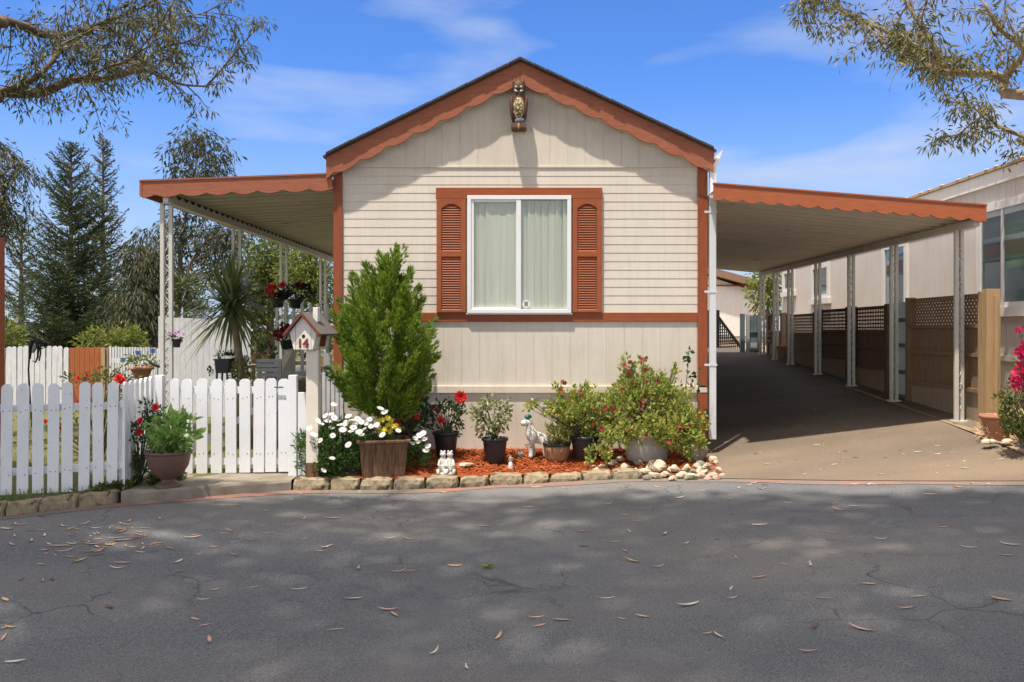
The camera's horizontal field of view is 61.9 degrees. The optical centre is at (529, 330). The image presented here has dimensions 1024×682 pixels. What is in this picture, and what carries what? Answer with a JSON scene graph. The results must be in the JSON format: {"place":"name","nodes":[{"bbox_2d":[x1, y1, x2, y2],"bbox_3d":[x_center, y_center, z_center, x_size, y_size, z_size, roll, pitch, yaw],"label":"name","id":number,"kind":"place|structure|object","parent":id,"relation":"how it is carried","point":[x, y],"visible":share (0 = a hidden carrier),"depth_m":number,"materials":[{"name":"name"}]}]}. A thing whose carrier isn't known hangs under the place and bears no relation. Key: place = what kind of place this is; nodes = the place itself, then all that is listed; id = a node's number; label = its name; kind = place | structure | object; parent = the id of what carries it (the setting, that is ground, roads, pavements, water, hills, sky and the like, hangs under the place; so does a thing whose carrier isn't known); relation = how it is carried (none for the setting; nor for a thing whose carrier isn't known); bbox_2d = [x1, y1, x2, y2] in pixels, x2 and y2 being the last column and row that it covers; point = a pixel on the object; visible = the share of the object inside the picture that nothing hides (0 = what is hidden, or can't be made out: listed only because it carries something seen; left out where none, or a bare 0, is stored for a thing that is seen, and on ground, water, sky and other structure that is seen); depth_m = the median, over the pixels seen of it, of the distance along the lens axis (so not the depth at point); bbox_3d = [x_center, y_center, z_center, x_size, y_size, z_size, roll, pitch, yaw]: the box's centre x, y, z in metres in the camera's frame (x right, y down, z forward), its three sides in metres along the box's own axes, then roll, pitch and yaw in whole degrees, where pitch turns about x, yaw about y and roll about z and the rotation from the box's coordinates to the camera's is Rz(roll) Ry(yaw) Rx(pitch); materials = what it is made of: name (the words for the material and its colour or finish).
{"place":"outdoors","nodes":[
{"label":"outdoors","id":0,"kind":"place"},
{"bbox_2d":[0,401,297,502],"bbox_3d":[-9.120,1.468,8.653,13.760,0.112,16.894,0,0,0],"label":"lawn","id":1,"kind":"structure","parent":0,"point":[75,458],"depth_m":9.82,"materials":[{"name":"plant"}]},
{"bbox_2d":[0,238,4,442],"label":"timber post","id":2,"kind":"object","parent":1,"relation":"on","point":[2,311],"visible":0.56,"depth_m":10.50,"materials":[{"name":"brown paint"}]},
{"bbox_2d":[27,338,45,426],"bbox_3d":[-7.213,0.790,12.500,0.282,1.361,0.072,0,0,0],"label":"crane sculpture","id":3,"kind":"object","parent":1,"relation":"on","point":[32,347],"visible":0.98,"depth_m":12.49,"materials":[{"name":"black metal"}]},
{"bbox_2d":[5,346,68,404],"bbox_3d":[-10.048,0.879,16.035,2.795,1.182,0.070,0,0,0],"label":"back fence","id":4,"kind":"object","parent":1,"relation":"on","point":[51,366],"visible":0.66,"depth_m":16.00,"materials":[{"name":"white paint"}]},
{"bbox_2d":[13,364,142,459],"bbox_3d":[-5.121,0.928,9.720,1.453,1.096,0.905,0,0,0],"label":"rose bush","id":5,"kind":"object","parent":1,"relation":"on","point":[118,378],"visible":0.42,"depth_m":9.61,"materials":[{"name":"green plant"}]},
{"bbox_2d":[0,375,164,494],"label":"picket fence","id":6,"kind":"object","parent":1,"relation":"on","point":[133,393],"visible":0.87,"depth_m":7.98,"materials":[{"name":"white paint"}]},
{"bbox_2d":[101,347,108,401],"bbox_3d":[-7.963,0.895,16.015,0.127,1.150,0.090,0,0,0],"label":"fence post","id":7,"kind":"object","parent":1,"relation":"on","point":[104,357],"visible":0.46,"depth_m":15.98,"materials":[{"name":"brown wood"}]},
{"bbox_2d":[69,347,100,402],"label":"wooden gate","id":8,"kind":"structure","parent":7,"relation":"attached to","point":[82,360],"depth_m":16.00,"materials":[{"name":"orange wood"}]},
{"bbox_2d":[70,471,187,491],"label":"weeds","id":9,"kind":"object","parent":1,"relation":"on","point":[134,480],"visible":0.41,"depth_m":8.10,"materials":[{"name":"green plant"}]},
{"bbox_2d":[109,346,157,403],"bbox_3d":[-6.878,0.880,14.974,2.082,1.179,0.069,0,0,40],"label":"garden fence","id":10,"kind":"object","parent":1,"relation":"on","point":[122,351],"visible":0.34,"depth_m":15.21,"materials":[{"name":"white paint"}]},
{"bbox_2d":[119,351,159,378],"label":"potted plant","id":11,"kind":"object","parent":1,"relation":"on","point":[145,370],"visible":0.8,"depth_m":10.12,"materials":[{"name":"green plant"}]},
{"bbox_2d":[117,396,166,481],"bbox_3d":[-3.793,1.079,8.297,0.567,0.895,0.366,0,0,25],"label":"rose bush","id":12,"kind":"object","parent":1,"relation":"on","point":[139,468],"visible":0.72,"depth_m":8.28,"materials":[{"name":"green plant"}]},
{"bbox_2d":[158,316,250,416],"bbox_3d":[-5.332,0.618,14.010,1.499,1.703,0.080,0,0,0],"label":"privacy fence","id":13,"kind":"object","parent":1,"relation":"on","point":[195,369],"visible":0.21,"depth_m":14.00,"materials":[{"name":"white paint"}]},
{"bbox_2d":[170,378,287,473],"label":"picket gate","id":14,"kind":"structure","parent":1,"relation":"on","point":[268,393],"depth_m":8.95,"materials":[{"name":"white paint"}]},
{"bbox_2d":[174,245,287,439],"bbox_3d":[-3.924,0.170,11.313,1.602,2.599,1.676,0,0,0],"label":"cordyline palm","id":15,"kind":"object","parent":1,"relation":"on","point":[231,290],"visible":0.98,"depth_m":11.17,"materials":[{"name":"green plant"}]},
{"bbox_2d":[139,173,332,415],"bbox_3d":[-3.328,-0.140,13.850,2.179,3.285,8.400,0,0,0],"label":"patio awning","id":16,"kind":"object","parent":1,"relation":"on","point":[294,211],"visible":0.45,"depth_m":10.55,"materials":[{"name":"red paint"}]},
{"bbox_2d":[227,354,257,447],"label":"garden plant","id":17,"kind":"object","parent":1,"relation":"on","point":[235,375],"visible":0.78,"depth_m":10.60,"materials":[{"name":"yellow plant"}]},
{"bbox_2d":[251,359,281,446],"bbox_3d":[-3.365,0.924,10.843,0.318,1.111,0.446,0,0,0],"label":"garden bench","id":18,"kind":"object","parent":1,"relation":"on","point":[260,363],"visible":0.44,"depth_m":11.00,"materials":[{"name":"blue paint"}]},
{"bbox_2d":[288,375,305,480],"bbox_3d":[-2.399,1.011,8.860,0.195,1.092,0.080,0,0,0],"label":"gate post","id":19,"kind":"object","parent":1,"relation":"on","point":[296,410],"visible":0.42,"depth_m":8.82,"materials":[{"name":"white paint"}]},
{"bbox_2d":[274,303,332,438],"bbox_3d":[-3.068,0.526,13.640,1.600,1.888,4.720,0,0,0],"label":"porch","id":20,"kind":"object","parent":1,"relation":"on","point":[289,362],"visible":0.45,"depth_m":12.94,"materials":[{"name":"grey paint"}]},
{"bbox_2d":[262,282,290,307],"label":"potted geranium","id":21,"kind":"object","parent":20,"relation":"on","point":[271,288],"visible":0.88,"depth_m":12.91,"materials":[{"name":"red plant"}]},
{"bbox_2d":[273,321,292,349],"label":"potted geranium","id":22,"kind":"object","parent":20,"relation":"on","point":[284,343],"visible":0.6,"depth_m":12.41,"materials":[{"name":"red plastic"}]},
{"bbox_2d":[272,282,315,307],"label":"potted geranium","id":23,"kind":"object","parent":20,"relation":"on","point":[295,302],"visible":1,"depth_m":12.94,"materials":[{"name":"plant"}]},
{"bbox_2d":[121,470,297,502],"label":"path","id":24,"kind":"structure","parent":0,"point":[223,483],"depth_m":8.37,"materials":[{"name":"concrete"}]},
{"bbox_2d":[141,403,205,488],"bbox_3d":[-3.449,1.097,8.187,0.589,0.809,0.520,0,0,0],"label":"potted shrub","id":25,"kind":"object","parent":24,"relation":"on","point":[168,460],"visible":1,"depth_m":8.11,"materials":[{"name":"green plant"}]},
{"bbox_2d":[207,349,234,381],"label":"potted plant","id":26,"kind":"object","parent":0,"point":[222,365],"visible":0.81,"depth_m":11.50,"materials":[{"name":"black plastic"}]},
{"bbox_2d":[300,460,360,479],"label":"garden soil","id":27,"kind":"structure","parent":0,"point":[353,473],"depth_m":8.85,"materials":[{"name":"brown soil"}]},
{"bbox_2d":[305,349,321,477],"bbox_3d":[-2.209,0.870,8.720,0.132,1.348,0.128,0,0,0],"label":"number post","id":28,"kind":"object","parent":27,"relation":"on","point":[313,385],"visible":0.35,"depth_m":8.66,"materials":[{"name":"beige paint"}]},
{"bbox_2d":[283,307,337,349],"bbox_3d":[-2.240,-0.021,8.739,0.394,0.430,0.430,0,0,13],"label":"birdhouse","id":29,"kind":"object","parent":28,"relation":"on","point":[315,330],"visible":1,"depth_m":8.59,"materials":[{"name":"white paint"}]},
{"bbox_2d":[321,373,343,447],"bbox_3d":[-2.256,0.954,9.465,0.386,0.971,0.050,0,0,0],"label":"side picket panel","id":30,"kind":"object","parent":27,"relation":"on","point":[326,385],"visible":0.11,"depth_m":9.44,"materials":[{"name":"white paint"}]},
{"bbox_2d":[291,401,400,477],"bbox_3d":[-1.909,1.177,8.839,1.193,0.906,0.661,0,0,0],"label":"daisy bush","id":31,"kind":"object","parent":27,"relation":"on","point":[337,457],"visible":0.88,"depth_m":8.72,"materials":[{"name":"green plant"}]},
{"bbox_2d":[5,332,765,502],"bbox_3d":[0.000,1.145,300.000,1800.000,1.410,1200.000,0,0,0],"label":"ground","id":32,"kind":"structure","parent":0,"point":[297,359],"depth_m":29.75,"materials":[{"name":"brown soil"}]},
{"bbox_2d":[5,312,29,356],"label":"hedge shrub","id":33,"kind":"object","parent":32,"relation":"on","point":[13,334],"visible":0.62,"depth_m":17.48,"materials":[{"name":"green plant"}]},
{"bbox_2d":[5,209,46,340],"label":"conifer tree","id":34,"kind":"object","parent":32,"relation":"on","point":[20,269],"visible":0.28,"depth_m":26.95,"materials":[{"name":"green plant"}]},
{"bbox_2d":[5,137,140,356],"bbox_3d":[-12.994,-1.940,24.117,4.624,6.920,4.586,0,0,0],"label":"conifer tree","id":35,"kind":"object","parent":32,"relation":"on","point":[67,317],"visible":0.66,"depth_m":23.57,"materials":[{"name":"green plant"}]},
{"bbox_2d":[75,134,135,364],"bbox_3d":[-13.088,-2.248,25.904,2.638,7.536,2.503,0,0,0],"label":"conifer tree","id":36,"kind":"object","parent":32,"relation":"on","point":[104,163],"visible":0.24,"depth_m":25.98,"materials":[{"name":"green plant"}]},
{"bbox_2d":[68,318,149,368],"bbox_3d":[-8.584,0.634,17.467,1.682,1.772,1.290,0,0,0],"label":"hedge shrub","id":37,"kind":"object","parent":32,"relation":"on","point":[124,337],"visible":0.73,"depth_m":17.37,"materials":[{"name":"green plant"}]},
{"bbox_2d":[0,0,277,255],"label":"eucalyptus tree","id":38,"kind":"object","parent":32,"relation":"on","point":[24,90],"visible":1,"depth_m":11.06,"materials":[{"name":"green plant"}]},
{"bbox_2d":[93,225,185,365],"bbox_3d":[-10.041,-0.663,21.994,1.942,4.367,2.543,0,0,0],"label":"weeping tree","id":39,"kind":"object","parent":32,"relation":"on","point":[139,305],"visible":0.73,"depth_m":21.76,"materials":[{"name":"green plant"}]},
{"bbox_2d":[5,321,332,359],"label":"distant wood","id":40,"kind":"object","parent":32,"relation":"on","point":[330,348],"depth_m":49.22,"materials":[{"name":"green plant"}]},
{"bbox_2d":[165,267,220,318],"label":"pine tree","id":41,"kind":"object","parent":32,"relation":"on","point":[180,292],"visible":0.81,"depth_m":19.86,"materials":[{"name":"green plant"}]},
{"bbox_2d":[143,120,247,317],"bbox_3d":[-10.268,-2.411,26.137,3.127,7.864,2.454,0,0,0],"label":"gum tree","id":42,"kind":"object","parent":32,"relation":"on","point":[189,149],"visible":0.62,"depth_m":25.86,"materials":[{"name":"green plant"}]},
{"bbox_2d":[183,218,275,316],"bbox_3d":[-8.473,-0.891,24.016,2.834,4.832,1.680,0,0,0],"label":"gum tree","id":43,"kind":"object","parent":32,"relation":"on","point":[214,248],"visible":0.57,"depth_m":23.84,"materials":[{"name":"green plant"}]},
{"bbox_2d":[235,237,304,381],"bbox_3d":[-6.461,-0.573,20.983,2.314,4.186,1.656,0,0,0],"label":"garden tree","id":44,"kind":"object","parent":32,"relation":"on","point":[265,261],"visible":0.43,"depth_m":20.77,"materials":[{"name":"green plant"}]},
{"bbox_2d":[269,245,332,342],"bbox_3d":[-5.143,-0.483,19.958,2.043,4.008,1.568,0,0,0],"label":"golden tree","id":45,"kind":"object","parent":32,"relation":"on","point":[309,268],"visible":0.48,"depth_m":19.81,"materials":[{"name":"green plant"}]},
{"bbox_2d":[323,57,722,448],"bbox_3d":[-0.074,-0.779,17.017,4.505,4.598,14.879,0,0,0],"label":"mobile home","id":46,"kind":"object","parent":32,"relation":"on","point":[564,236],"visible":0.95,"depth_m":9.75,"materials":[{"name":"beige"}]},
{"bbox_2d":[510,78,527,131],"bbox_3d":[-0.124,-2.546,9.643,0.203,0.588,0.215,0,0,0],"label":"owl statue","id":47,"kind":"object","parent":46,"relation":"attached to","point":[518,105],"visible":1,"depth_m":9.57,"materials":[{"name":"stone"}]},
{"bbox_2d":[466,195,571,313],"bbox_3d":[-0.120,-0.857,9.735,1.207,1.351,0.081,0,0,0],"label":"window","id":48,"kind":"structure","parent":46,"relation":"in","point":[515,246],"depth_m":9.74,"materials":[{"name":"white glass"}]},
{"bbox_2d":[708,268,758,342],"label":"house","id":49,"kind":"structure","parent":32,"relation":"on","point":[730,300],"depth_m":26.00,"materials":[{"name":"white paint"}]},
{"bbox_2d":[780,156,1023,407],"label":"neighbour house","id":50,"kind":"structure","parent":32,"relation":"on","point":[994,251],"depth_m":12.14,"materials":[{"name":"grey"}]},
{"bbox_2d":[780,269,795,296],"bbox_3d":[6.165,-1.145,20.350,0.090,0.670,1.020,0,0,0],"label":"window","id":51,"kind":"structure","parent":50,"relation":"in","point":[782,294],"depth_m":20.56,"materials":[{"name":"white glass"}]},
{"bbox_2d":[808,261,830,304],"bbox_3d":[6.165,-0.995,18.150,0.090,0.870,1.220,0,0,0],"label":"window","id":52,"kind":"structure","parent":50,"relation":"in","point":[825,266],"depth_m":17.93,"materials":[{"name":"white glass"}]},
{"bbox_2d":[881,243,908,328],"bbox_3d":[6.185,-0.545,14.450,0.050,1.930,1.000,0,0,0],"label":"window","id":53,"kind":"structure","parent":50,"relation":"in","point":[903,249],"depth_m":14.29,"materials":[{"name":"white glass"}]},
{"bbox_2d":[972,194,1023,316],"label":"window","id":54,"kind":"structure","parent":50,"relation":"in","point":[999,239],"depth_m":11.12,"materials":[{"name":"grey glass"}]},
{"bbox_2d":[780,0,1023,172],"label":"eucalyptus tree","id":55,"kind":"object","parent":32,"relation":"on","point":[936,66],"visible":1,"depth_m":10.35,"materials":[{"name":"green plant"}]},
{"bbox_2d":[0,478,1023,681],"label":"road","id":56,"kind":"structure","parent":0,"point":[956,622],"depth_m":5.16,"materials":[{"name":"grey asphalt"}]},
{"bbox_2d":[5,498,42,515],"bbox_3d":[-4.445,1.583,7.536,0.351,0.185,0.158,0,0,-43],"label":"kerb stone","id":57,"kind":"object","parent":56,"relation":"on","point":[22,506],"visible":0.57,"depth_m":7.47,"materials":[{"name":"stone"}]},
{"bbox_2d":[39,492,81,511],"bbox_3d":[-4.230,1.580,7.721,0.408,0.203,0.164,0,0,-42],"label":"kerb stone","id":58,"kind":"object","parent":56,"relation":"on","point":[60,501],"visible":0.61,"depth_m":7.65,"materials":[{"name":"stone"}]},
{"bbox_2d":[78,488,120,507],"bbox_3d":[-3.980,1.581,7.913,0.403,0.200,0.174,0,0,-39],"label":"kerb stone","id":59,"kind":"object","parent":56,"relation":"on","point":[104,497],"visible":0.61,"depth_m":7.84,"materials":[{"name":"stone"}]},
{"bbox_2d":[292,476,329,489],"bbox_3d":[-2.212,1.582,8.663,0.376,0.192,0.215,0,0,0],"label":"kerb stone","id":60,"kind":"object","parent":56,"relation":"on","point":[317,483],"visible":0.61,"depth_m":8.57,"materials":[{"name":"stone"}]},
{"bbox_2d":[330,476,360,489],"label":"kerb stone","id":61,"kind":"object","parent":56,"relation":"on","point":[345,482],"visible":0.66,"depth_m":8.57,"materials":[{"name":"stone"}]},
{"bbox_2d":[361,475,393,489],"bbox_3d":[-1.544,1.580,8.667,0.337,0.198,0.223,0,0,0],"label":"kerb stone","id":62,"kind":"object","parent":56,"relation":"on","point":[384,482],"visible":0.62,"depth_m":8.57,"materials":[{"name":"stone"}]},
{"bbox_2d":[394,477,426,489],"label":"kerb stone","id":63,"kind":"object","parent":56,"relation":"on","point":[406,483],"visible":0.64,"depth_m":8.61,"materials":[{"name":"stone"}]},
{"bbox_2d":[425,474,458,488],"bbox_3d":[-0.899,1.577,8.740,0.348,0.199,0.212,0,0,-10],"label":"kerb stone","id":64,"kind":"object","parent":56,"relation":"on","point":[436,481],"visible":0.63,"depth_m":8.65,"materials":[{"name":"stone"}]},
{"bbox_2d":[436,450,455,474],"bbox_3d":[-0.863,1.371,8.841,0.204,0.258,0.165,0,0,0],"label":"frog figurine","id":65,"kind":"object","parent":64,"relation":"on","point":[446,466],"visible":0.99,"depth_m":8.82,"materials":[{"name":"white ceramic"}]},
{"bbox_2d":[459,475,488,487],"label":"kerb stone","id":66,"kind":"object","parent":56,"relation":"on","point":[473,481],"visible":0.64,"depth_m":8.73,"materials":[{"name":"stone"}]},
{"bbox_2d":[489,472,521,485],"bbox_3d":[-0.249,1.573,8.903,0.344,0.189,0.218,0,0,-5],"label":"kerb stone","id":67,"kind":"object","parent":56,"relation":"on","point":[499,478],"visible":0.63,"depth_m":8.81,"materials":[{"name":"stone"}]},
{"bbox_2d":[0,478,1023,519],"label":"red kerb line","id":68,"kind":"object","parent":56,"relation":"on","point":[825,482],"visible":0.98,"depth_m":8.23,"materials":[{"name":"red paint"}]},
{"bbox_2d":[523,472,549,483],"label":"kerb stone","id":69,"kind":"object","parent":56,"relation":"on","point":[537,477],"visible":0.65,"depth_m":8.83,"materials":[{"name":"stone"}]},
{"bbox_2d":[550,471,580,481],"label":"kerb stone","id":70,"kind":"object","parent":56,"relation":"on","point":[565,476],"visible":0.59,"depth_m":8.84,"materials":[{"name":"stone"}]},
{"bbox_2d":[581,469,610,480],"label":"kerb stone","id":71,"kind":"object","parent":56,"relation":"on","point":[595,474],"visible":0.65,"depth_m":8.80,"materials":[{"name":"stone"}]},
{"bbox_2d":[612,468,641,478],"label":"kerb stone","id":72,"kind":"object","parent":56,"relation":"on","point":[628,473],"visible":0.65,"depth_m":8.76,"materials":[{"name":"stone"}]},
{"bbox_2d":[0,0,1023,331],"label":"sky","id":73,"kind":"structure","parent":0,"point":[733,76],"materials":[{"name":"blue"}]},
{"bbox_2d":[356,447,719,478],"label":"bark mulch","id":74,"kind":"object","parent":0,"point":[541,456],"visible":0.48,"depth_m":9.23,"materials":[{"name":"red wood"}]},
{"bbox_2d":[321,242,442,431],"bbox_3d":[-1.569,0.256,9.118,1.272,2.430,1.291,0,0,0],"label":"cypress shrub","id":75,"kind":"object","parent":74,"relation":"on","point":[363,347],"visible":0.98,"depth_m":8.89,"materials":[{"name":"green plant"}]},
{"bbox_2d":[355,415,410,478],"bbox_3d":[-1.543,1.196,8.875,0.576,0.660,0.472,0,0,-14],"label":"wooden planter","id":76,"kind":"object","parent":74,"relation":"on","point":[387,451],"visible":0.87,"depth_m":8.71,"materials":[{"name":"wood"}]},
{"bbox_2d":[393,389,431,458],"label":"potted rose","id":77,"kind":"object","parent":74,"relation":"on","point":[409,425],"visible":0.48,"depth_m":9.27,"materials":[{"name":"plant"}]},
{"bbox_2d":[406,430,435,468],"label":"daisy bush","id":78,"kind":"object","parent":74,"relation":"on","point":[412,445],"visible":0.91,"depth_m":8.91,"materials":[{"name":"green plant"}]},
{"bbox_2d":[423,390,468,456],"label":"potted rose","id":79,"kind":"object","parent":74,"relation":"on","point":[446,437],"visible":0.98,"depth_m":9.38,"materials":[{"name":"green plant"}]},
{"bbox_2d":[469,391,514,462],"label":"potted plant","id":80,"kind":"object","parent":74,"relation":"on","point":[494,444],"visible":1,"depth_m":9.22,"materials":[{"name":"green plant"}]},
{"bbox_2d":[521,414,549,457],"bbox_3d":[0.071,1.163,9.463,0.344,0.483,0.172,0,0,-13],"label":"animal statue","id":81,"kind":"object","parent":74,"relation":"on","point":[533,435],"visible":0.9,"depth_m":9.41,"materials":[{"name":"white stone"}]},
{"bbox_2d":[543,419,574,460],"bbox_3d":[0.336,1.185,9.407,0.392,0.482,0.394,0,0,40],"label":"half barrel planter","id":82,"kind":"object","parent":74,"relation":"on","point":[557,447],"visible":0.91,"depth_m":9.31,"materials":[{"name":"brown wood"}]},
{"bbox_2d":[522,378,616,464],"bbox_3d":[0.473,0.986,9.390,1.051,0.908,0.688,0,0,12],"label":"fuchsia bush","id":83,"kind":"object","parent":74,"relation":"on","point":[585,422],"visible":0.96,"depth_m":9.29,"materials":[{"name":"green plant"}]},
{"bbox_2d":[598,351,711,462],"bbox_3d":[1.359,0.832,9.230,1.254,1.210,0.931,0,0,0],"label":"fuchsia bush","id":84,"kind":"object","parent":74,"relation":"on","point":[649,435],"visible":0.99,"depth_m":9.19,"materials":[{"name":"green plant"}]},
{"bbox_2d":[682,345,705,396],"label":"climbing stem","id":85,"kind":"object","parent":74,"relation":"on","point":[688,360],"visible":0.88,"depth_m":9.55,"materials":[{"name":"green plant"}]},
{"bbox_2d":[684,436,708,460],"bbox_3d":[1.787,1.270,9.166,0.272,0.284,0.200,0,0,0],"label":"boulder","id":86,"kind":"object","parent":74,"relation":"on","point":[701,456],"visible":0.43,"depth_m":9.09,"materials":[{"name":"grey stone"}]},
{"bbox_2d":[676,347,1023,480],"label":"driveway","id":87,"kind":"structure","parent":0,"point":[829,415],"depth_m":9.79,"materials":[{"name":"beige concrete"}]},
{"bbox_2d":[740,314,758,351],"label":"side gate","id":88,"kind":"structure","parent":87,"relation":"on","point":[752,333],"depth_m":18.57,"materials":[{"name":"grey"}]},
{"bbox_2d":[707,182,986,422],"bbox_3d":[3.463,-0.278,13.679,2.954,2.638,8.937,0,0,0],"label":"carport","id":89,"kind":"object","parent":87,"relation":"on","point":[763,231],"visible":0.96,"depth_m":11.08,"materials":[{"name":"red paint"}]},
{"bbox_2d":[898,302,904,398],"bbox_3d":[5.020,0.270,11.600,0.060,1.300,0.480,0,0,0],"label":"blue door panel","id":90,"kind":"structure","parent":87,"relation":"on","point":[901,349],"depth_m":11.52,"materials":[{"name":"paint"}]},
{"bbox_2d":[969,413,1017,443],"bbox_3d":[4.784,1.042,8.711,0.575,0.480,0.488,0,0,0],"label":"broken pot","id":91,"kind":"object","parent":87,"relation":"on","point":[992,428],"visible":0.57,"depth_m":8.67,"materials":[{"name":"ceramic"}]},
{"bbox_2d":[990,381,1023,447],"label":"green shrub","id":92,"kind":"object","parent":87,"relation":"on","point":[1011,425],"visible":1,"depth_m":8.10,"materials":[{"name":"green plant"}]},
{"bbox_2d":[721,343,1023,453],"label":"soil","id":93,"kind":"structure","parent":0,"point":[1014,446],"depth_m":10.13,"materials":[{"name":"brown soil"}]},
{"bbox_2d":[708,310,739,347],"bbox_3d":[4.869,0.006,21.500,0.956,1.028,0.200,0,0,0],"label":"lattice skirt","id":94,"kind":"object","parent":93,"relation":"on","point":[719,321],"visible":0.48,"depth_m":21.43,"materials":[{"name":"grey wood"}]},
{"bbox_2d":[741,272,781,344],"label":"garden tree","id":95,"kind":"object","parent":93,"relation":"on","point":[768,293],"visible":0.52,"depth_m":23.89,"materials":[{"name":"green plant"}]},
{"bbox_2d":[766,313,785,354],"bbox_3d":[5.020,0.140,17.400,0.100,0.980,1.100,0,0,0],"label":"lattice fence panel","id":96,"kind":"object","parent":93,"relation":"on","point":[769,334],"visible":0.62,"depth_m":17.64,"materials":[{"name":"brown wood"}]},
{"bbox_2d":[786,312,813,368],"bbox_3d":[5.020,0.210,15.725,0.100,1.060,1.650,0,0,0],"label":"lattice fence panel","id":97,"kind":"object","parent":93,"relation":"on","point":[803,347],"visible":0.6,"depth_m":15.62,"materials":[{"name":"brown wood"}]},
{"bbox_2d":[817,307,846,380],"bbox_3d":[5.020,0.239,14.100,0.100,1.218,1.500,0,0,0],"label":"lattice fence panel","id":98,"kind":"object","parent":93,"relation":"on","point":[834,351],"visible":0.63,"depth_m":14.05,"materials":[{"name":"brown wood"}]},
{"bbox_2d":[851,304,888,393],"bbox_3d":[5.020,0.289,12.585,0.100,1.318,1.430,0,0,0],"label":"lattice fence panel","id":99,"kind":"object","parent":93,"relation":"on","point":[871,357],"visible":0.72,"depth_m":12.47,"materials":[{"name":"brown wood"}]},
{"bbox_2d":[905,291,982,425],"bbox_3d":[5.020,0.328,10.335,0.100,1.515,1.930,0,0,0],"label":"lattice fence panel","id":100,"kind":"object","parent":93,"relation":"on","point":[929,365],"visible":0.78,"depth_m":10.40,"materials":[{"name":"brown wood"}]},
{"bbox_2d":[983,289,999,412],"bbox_3d":[5.040,0.345,9.303,0.150,1.590,0.115,0,0,0],"label":"fence end post","id":101,"kind":"object","parent":93,"relation":"on","point":[991,341],"visible":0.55,"depth_m":9.27,"materials":[{"name":"brown wood"}]},
{"bbox_2d":[1007,325,1023,409],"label":"bougainvillea","id":102,"kind":"object","parent":93,"relation":"on","point":[1017,378],"visible":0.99,"depth_m":8.30,"materials":[{"name":"pink plant"}]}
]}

